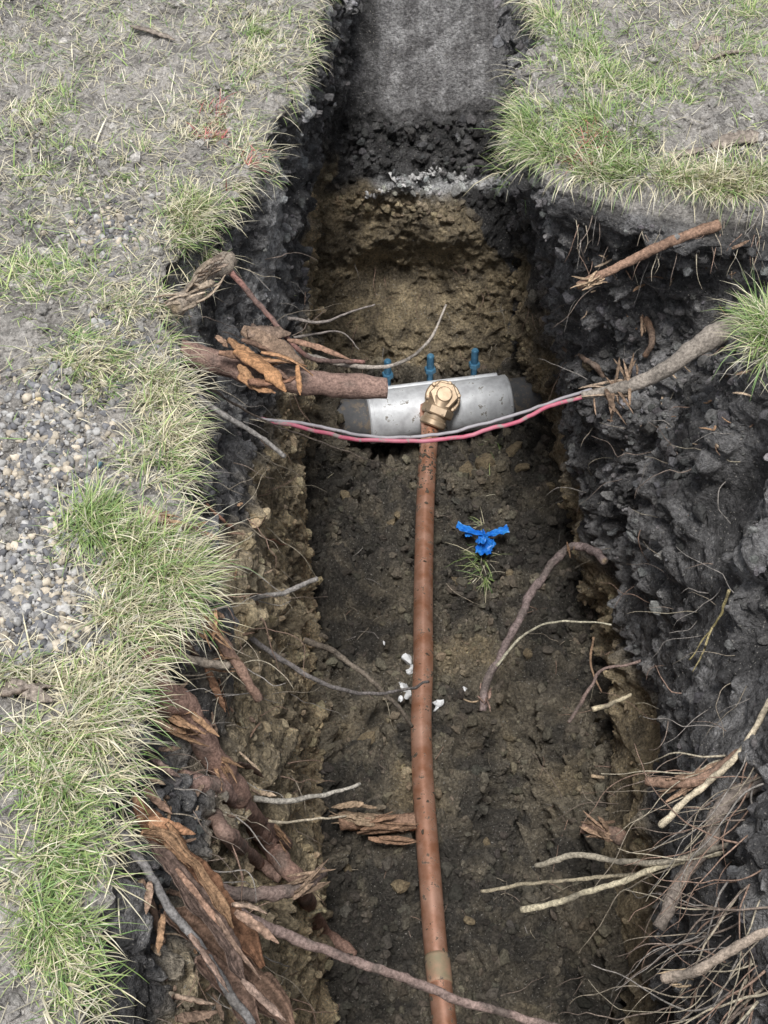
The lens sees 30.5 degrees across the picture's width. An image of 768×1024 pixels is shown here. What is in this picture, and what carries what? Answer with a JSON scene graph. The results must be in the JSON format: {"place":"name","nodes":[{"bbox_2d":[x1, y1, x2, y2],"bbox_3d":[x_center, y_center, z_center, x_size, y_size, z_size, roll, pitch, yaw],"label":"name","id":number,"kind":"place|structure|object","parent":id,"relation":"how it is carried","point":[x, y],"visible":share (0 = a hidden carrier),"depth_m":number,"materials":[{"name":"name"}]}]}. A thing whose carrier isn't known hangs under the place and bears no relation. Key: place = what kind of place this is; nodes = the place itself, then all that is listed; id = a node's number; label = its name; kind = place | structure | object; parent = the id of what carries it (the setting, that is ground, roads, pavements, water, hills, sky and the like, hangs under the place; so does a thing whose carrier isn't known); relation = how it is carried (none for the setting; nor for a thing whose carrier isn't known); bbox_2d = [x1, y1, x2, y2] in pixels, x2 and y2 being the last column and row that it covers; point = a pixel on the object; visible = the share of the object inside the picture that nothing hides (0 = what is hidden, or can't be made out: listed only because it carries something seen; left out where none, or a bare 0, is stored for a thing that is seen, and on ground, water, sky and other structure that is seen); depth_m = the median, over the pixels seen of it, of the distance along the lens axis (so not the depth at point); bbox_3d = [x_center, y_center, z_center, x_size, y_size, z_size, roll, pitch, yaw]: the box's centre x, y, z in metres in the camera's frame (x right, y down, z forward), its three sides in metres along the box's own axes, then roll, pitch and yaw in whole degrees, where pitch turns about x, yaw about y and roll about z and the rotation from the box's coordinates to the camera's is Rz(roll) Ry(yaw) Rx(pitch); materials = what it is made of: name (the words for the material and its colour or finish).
{"place":"outdoors","nodes":[
{"label":"outdoors","id":0,"kind":"place"},
{"bbox_2d":[0,0,767,1023],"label":"ground","id":1,"kind":"structure","parent":0,"point":[28,328],"depth_m":2.90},
{"bbox_2d":[0,178,174,719],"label":"gravel","id":2,"kind":"structure","parent":1,"relation":"on","point":[12,587],"depth_m":2.21,"materials":[{"name":"grey gravel"}]},
{"bbox_2d":[96,461,103,468],"bbox_3d":[-0.454,-0.076,2.245,0.010,0.014,0.020,0,47,0],"label":"blue pebble","id":3,"kind":"object","parent":1,"relation":"on","point":[100,463],"visible":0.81,"depth_m":2.24,"materials":[{"name":"stone"}]},
{"bbox_2d":[0,0,767,1023],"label":"grass","id":4,"kind":"structure","parent":1,"relation":"on","point":[62,938],"depth_m":2.34,"materials":[{"name":"green plant"}]},
{"bbox_2d":[456,521,509,555],"bbox_3d":[0.272,0.069,3.897,0.152,0.061,0.090,0,47,0],"label":"blue marking ribbon","id":5,"kind":"object","parent":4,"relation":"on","point":[485,543],"visible":1,"depth_m":3.90,"materials":[{"name":"plastic"}]},
{"bbox_2d":[0,0,767,1023],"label":"soil crumbs","id":6,"kind":"object","parent":1,"relation":"on","point":[12,534],"visible":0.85,"depth_m":2.83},
{"bbox_2d":[80,0,767,1023],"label":"excavated trench","id":7,"kind":"object","parent":1,"relation":"on","point":[418,62],"visible":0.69,"depth_m":3.26,"materials":[{"name":"soil"}]},
{"bbox_2d":[137,878,165,943],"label":"tree root","id":8,"kind":"object","parent":7,"relation":"attached to","point":[153,912],"visible":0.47,"depth_m":1.88,"materials":[{"name":"brown plant"}]},
{"bbox_2d":[146,506,219,538],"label":"tree root","id":9,"kind":"object","parent":7,"relation":"attached to","point":[162,514],"visible":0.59,"depth_m":2.14,"materials":[{"name":"brown plant"}]},
{"bbox_2d":[114,824,255,1023],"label":"tree root","id":10,"kind":"object","parent":7,"relation":"attached to","point":[233,1000],"visible":0.81,"depth_m":1.82,"materials":[{"name":"grey plant"}]},
{"bbox_2d":[146,251,237,315],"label":"tree root","id":11,"kind":"object","parent":7,"relation":"attached to","point":[222,264],"visible":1,"depth_m":2.56,"materials":[{"name":"brown plant"}]},
{"bbox_2d":[159,650,242,672],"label":"tree root","id":12,"kind":"object","parent":7,"relation":"attached to","point":[207,663],"visible":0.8,"depth_m":2.10,"materials":[{"name":"brown plant"}]},
{"bbox_2d":[131,795,294,1023],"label":"broken root bark","id":13,"kind":"object","parent":7,"relation":"attached to","point":[224,926],"visible":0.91,"depth_m":1.83,"materials":[{"name":"brown wood"}]},
{"bbox_2d":[195,608,263,702],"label":"tree root","id":14,"kind":"object","parent":7,"relation":"attached to","point":[221,640],"visible":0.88,"depth_m":2.14,"materials":[{"name":"brown plant"}]},
{"bbox_2d":[177,769,292,852],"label":"tree root","id":15,"kind":"object","parent":7,"relation":"attached to","point":[208,782],"visible":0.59,"depth_m":2.16,"materials":[{"name":"brown plant"}]},
{"bbox_2d":[194,390,285,458],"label":"tree root","id":16,"kind":"object","parent":7,"relation":"attached to","point":[234,421],"visible":0.78,"depth_m":2.56,"materials":[{"name":"grey plant"}]},
{"bbox_2d":[208,808,282,882],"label":"tree root","id":17,"kind":"object","parent":7,"relation":"attached to","point":[222,828],"visible":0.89,"depth_m":2.15,"materials":[{"name":"brown plant"}]},
{"bbox_2d":[135,637,356,955],"bbox_3d":[-0.191,0.613,2.550,0.369,1.367,0.180,-33,55,-27],"label":"tree root","id":18,"kind":"object","parent":7,"relation":"attached to","point":[199,734],"visible":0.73,"depth_m":2.15,"materials":[{"name":"brown plant"}]},
{"bbox_2d":[206,502,287,545],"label":"tree root","id":19,"kind":"object","parent":7,"relation":"attached to","point":[222,519],"visible":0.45,"depth_m":2.44,"materials":[{"name":"brown plant"}]},
{"bbox_2d":[223,860,335,903],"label":"tree root","id":20,"kind":"object","parent":7,"relation":"attached to","point":[305,884],"visible":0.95,"depth_m":2.15,"materials":[{"name":"brown plant"}]},
{"bbox_2d":[181,323,387,398],"bbox_3d":[-0.186,-0.249,2.590,0.388,0.132,0.177,0,47,0],"label":"tree root","id":21,"kind":"object","parent":7,"relation":"attached to","point":[250,368],"visible":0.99,"depth_m":2.58,"materials":[{"name":"brown plant"}]},
{"bbox_2d":[250,576,318,600],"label":"tree root","id":22,"kind":"object","parent":7,"relation":"attached to","point":[295,587],"visible":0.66,"depth_m":2.69,"materials":[{"name":"brown plant"}]},
{"bbox_2d":[183,369,396,471],"bbox_3d":[-0.186,-0.195,2.848,0.466,0.505,0.054,-22,51,-20],"label":"tree root","id":23,"kind":"object","parent":7,"relation":"attached to","point":[235,404],"visible":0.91,"depth_m":2.86,"materials":[{"name":"brown plant"}]},
{"bbox_2d":[228,271,364,363],"bbox_3d":[-0.193,-0.358,2.652,0.316,0.142,0.082,21,50,18],"label":"tree root","id":24,"kind":"object","parent":7,"relation":"attached to","point":[250,295],"visible":0.84,"depth_m":2.65,"materials":[{"name":"brown plant"}]},
{"bbox_2d":[253,782,360,803],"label":"tree root","id":25,"kind":"object","parent":7,"relation":"attached to","point":[262,799],"visible":0.98,"depth_m":2.36,"materials":[{"name":"brown plant"}]},
{"bbox_2d":[268,815,346,823],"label":"tree root","id":26,"kind":"object","parent":7,"relation":"attached to","point":[293,821],"visible":1,"depth_m":2.41,"materials":[{"name":"brown plant"}]},
{"bbox_2d":[53,102,575,651],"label":"pale stones","id":27,"kind":"object","parent":7,"relation":"on","point":[413,178],"visible":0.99,"depth_m":4.24,"materials":[{"name":"grey stone"}]},
{"bbox_2d":[293,330,358,348],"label":"tree root","id":28,"kind":"object","parent":7,"relation":"attached to","point":[306,335],"visible":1,"depth_m":3.18,"materials":[{"name":"brown plant"}]},
{"bbox_2d":[287,304,374,323],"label":"tree root","id":29,"kind":"object","parent":7,"relation":"attached to","point":[312,322],"visible":1,"depth_m":3.13,"materials":[{"name":"brown plant"}]},
{"bbox_2d":[248,636,429,695],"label":"tree root","id":30,"kind":"object","parent":7,"relation":"attached to","point":[268,650],"visible":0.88,"depth_m":2.62,"materials":[{"name":"brown plant"}]},
{"bbox_2d":[302,637,413,727],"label":"tree root","id":31,"kind":"object","parent":7,"relation":"attached to","point":[337,654],"visible":1,"depth_m":3.02,"materials":[{"name":"brown plant"}]},
{"bbox_2d":[328,801,418,844],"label":"tree root","id":32,"kind":"object","parent":7,"relation":"attached to","point":[368,823],"visible":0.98,"depth_m":3.26,"materials":[{"name":"brown plant"}]},
{"bbox_2d":[308,304,446,369],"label":"tree root","id":33,"kind":"object","parent":7,"relation":"attached to","point":[373,367],"visible":0.84,"depth_m":2.66,"materials":[{"name":"brown plant"}]},
{"bbox_2d":[0,25,759,1020],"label":"wood splinters","id":34,"kind":"object","parent":7,"relation":"attached to","point":[724,141],"visible":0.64,"depth_m":2.15,"materials":[{"name":"brown wood"}]},
{"bbox_2d":[242,908,559,1023],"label":"tree root","id":35,"kind":"object","parent":7,"relation":"attached to","point":[294,938],"visible":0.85,"depth_m":2.17,"materials":[{"name":"brown plant"}]},
{"bbox_2d":[263,395,581,442],"bbox_3d":[0.074,-0.190,2.994,0.726,0.086,0.124,0,47,0],"label":"red cable","id":36,"kind":"object","parent":7,"relation":"on","point":[456,437],"visible":0.93,"depth_m":2.97,"materials":[{"name":"plastic"}]},
{"bbox_2d":[257,388,591,438],"bbox_3d":[0.073,-0.197,3.002,0.745,0.079,0.120,0,47,0],"label":"grey cable","id":37,"kind":"object","parent":7,"relation":"on","point":[431,434],"visible":0.93,"depth_m":2.98,"materials":[{"name":"plastic"}]},
{"bbox_2d":[383,641,466,711],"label":"white chalk fragments","id":38,"kind":"object","parent":7,"relation":"attached to","point":[406,658],"visible":0.81,"depth_m":3.69,"materials":[{"name":"white stone"}]},
{"bbox_2d":[85,0,767,1023],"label":"soil clods","id":39,"kind":"object","parent":7,"relation":"on","point":[597,756],"visible":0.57,"depth_m":3.42,"materials":[{"name":"black soil"}]},
{"bbox_2d":[410,403,456,1023],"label":"copper service pipe","id":40,"kind":"object","parent":7,"relation":"attached to","point":[437,963],"visible":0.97,"depth_m":3.45,"materials":[{"name":"metal"}]},
{"bbox_2d":[337,376,541,441],"bbox_3d":[0.190,-0.318,4.303,1.590,0.132,0.132,-8,47,-7],"label":"water main pipe","id":41,"kind":"object","parent":7,"relation":"attached to","point":[354,412],"visible":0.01,"depth_m":4.23,"materials":[{"name":"metal"}]},
{"bbox_2d":[364,348,514,443],"bbox_3d":[0.162,-0.346,4.292,0.450,0.216,0.196,-8,47,-7],"label":"repair sleeve","id":42,"kind":"object","parent":41,"relation":"attached to","point":[484,398],"visible":0.79,"depth_m":4.24,"materials":[{"name":"metal"}]},
{"bbox_2d":[420,380,460,430],"bbox_3d":[0.170,-0.322,4.198,0.112,0.134,0.166,8,47,7],"label":"corporation stop","id":43,"kind":"object","parent":41,"relation":"on","point":[440,405],"visible":1,"depth_m":4.16,"materials":[{"name":"brown metal"}]},
{"bbox_2d":[145,209,767,1023],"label":"fine roots","id":44,"kind":"object","parent":7,"relation":"hanging from","point":[739,1011],"visible":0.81,"depth_m":2.21,"materials":[{"name":"brown plant"}]},
{"bbox_2d":[340,362,594,924],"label":"clay lumps","id":45,"kind":"object","parent":7,"relation":"on","point":[485,460],"visible":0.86,"depth_m":4.06,"materials":[{"name":"soil"}]},
{"bbox_2d":[477,541,607,711],"bbox_3d":[0.341,0.248,3.288,0.419,0.260,0.139,-35,56,-28],"label":"tree root","id":46,"kind":"object","parent":7,"relation":"attached to","point":[484,697],"visible":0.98,"depth_m":3.30,"materials":[{"name":"brown plant"}]},
{"bbox_2d":[496,620,611,666],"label":"tree root","id":47,"kind":"object","parent":7,"relation":"attached to","point":[518,639],"visible":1,"depth_m":3.23,"materials":[{"name":"beige plant"}]},
{"bbox_2d":[480,872,652,892],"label":"tree root","id":48,"kind":"object","parent":7,"relation":"attached to","point":[557,881],"visible":0.91,"depth_m":2.44,"materials":[{"name":"beige plant"}]},
{"bbox_2d":[562,347,605,377],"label":"tree root","id":49,"kind":"object","parent":7,"relation":"attached to","point":[593,365],"visible":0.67,"depth_m":3.17,"materials":[{"name":"brown plant"}]},
{"bbox_2d":[589,637,601,691],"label":"tree root","id":50,"kind":"object","parent":7,"relation":"attached to","point":[590,655],"visible":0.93,"depth_m":3.28,"materials":[{"name":"brown plant"}]},
{"bbox_2d":[591,774,603,778],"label":"tree root","id":51,"kind":"object","parent":7,"relation":"attached to","point":[596,776],"visible":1,"depth_m":2.90,"materials":[{"name":"beige plant"}]},
{"bbox_2d":[579,811,626,845],"bbox_3d":[0.454,0.663,2.917,0.101,0.063,0.053,7,47,6],"label":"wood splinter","id":52,"kind":"object","parent":7,"relation":"attached to","point":[593,828],"visible":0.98,"depth_m":2.91,"materials":[{"name":"brown plant"}]},
{"bbox_2d":[567,659,640,723],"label":"tree root","id":53,"kind":"object","parent":7,"relation":"attached to","point":[582,700],"visible":0.98,"depth_m":3.13,"materials":[{"name":"brown plant"}]},
{"bbox_2d":[591,693,631,711],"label":"tree root","id":54,"kind":"object","parent":7,"relation":"attached to","point":[607,705],"visible":1,"depth_m":3.03,"materials":[{"name":"beige plant"}]},
{"bbox_2d":[520,850,721,913],"bbox_3d":[0.426,0.587,2.293,0.393,0.261,0.027,-2,47,-2],"label":"tree root","id":55,"kind":"object","parent":7,"relation":"attached to","point":[576,895],"visible":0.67,"depth_m":2.33,"materials":[{"name":"beige plant"}]},
{"bbox_2d":[534,842,728,868],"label":"tree root","id":56,"kind":"object","parent":7,"relation":"attached to","point":[600,858],"visible":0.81,"depth_m":2.33,"materials":[{"name":"beige plant"}]},
{"bbox_2d":[571,219,721,290],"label":"tree root","id":57,"kind":"object","parent":7,"relation":"attached to","point":[600,276],"visible":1,"depth_m":2.72,"materials":[{"name":"brown plant"}]},
{"bbox_2d":[640,314,655,357],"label":"tree root","id":58,"kind":"object","parent":7,"relation":"attached to","point":[647,322],"visible":1,"depth_m":2.99,"materials":[{"name":"brown plant"}]},
{"bbox_2d":[572,302,765,424],"bbox_3d":[0.537,-0.295,2.567,0.378,0.202,0.111,-15,49,-14],"label":"tree root","id":59,"kind":"object","parent":7,"relation":"attached to","point":[706,339],"visible":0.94,"depth_m":2.55,"materials":[{"name":"brown plant"}]},
{"bbox_2d":[645,749,738,802],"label":"tree root","id":60,"kind":"object","parent":7,"relation":"attached to","point":[684,786],"visible":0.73,"depth_m":2.29,"materials":[{"name":"brown plant"}]},
{"bbox_2d":[692,627,712,671],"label":"tree root","id":61,"kind":"object","parent":7,"relation":"attached to","point":[708,636],"visible":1,"depth_m":2.43,"materials":[{"name":"beige plant"}]},
{"bbox_2d":[653,776,762,930],"bbox_3d":[0.512,0.533,2.238,0.237,0.218,0.055,-34,55,-27],"label":"tree root","id":62,"kind":"object","parent":7,"relation":"attached to","point":[662,923],"visible":0.66,"depth_m":2.23,"materials":[{"name":"brown plant"}]},
{"bbox_2d":[689,589,730,659],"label":"tree root","id":63,"kind":"object","parent":7,"relation":"attached to","point":[723,606],"visible":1,"depth_m":2.40,"materials":[{"name":"brown plant"}]},
{"bbox_2d":[657,927,767,987],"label":"tree root","id":64,"kind":"object","parent":7,"relation":"attached to","point":[710,963],"visible":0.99,"depth_m":1.94,"materials":[{"name":"beige plant"}]},
{"bbox_2d":[658,699,767,828],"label":"tree root","id":65,"kind":"object","parent":7,"relation":"attached to","point":[665,821],"visible":0.96,"depth_m":2.25,"materials":[{"name":"beige plant"}]}
]}

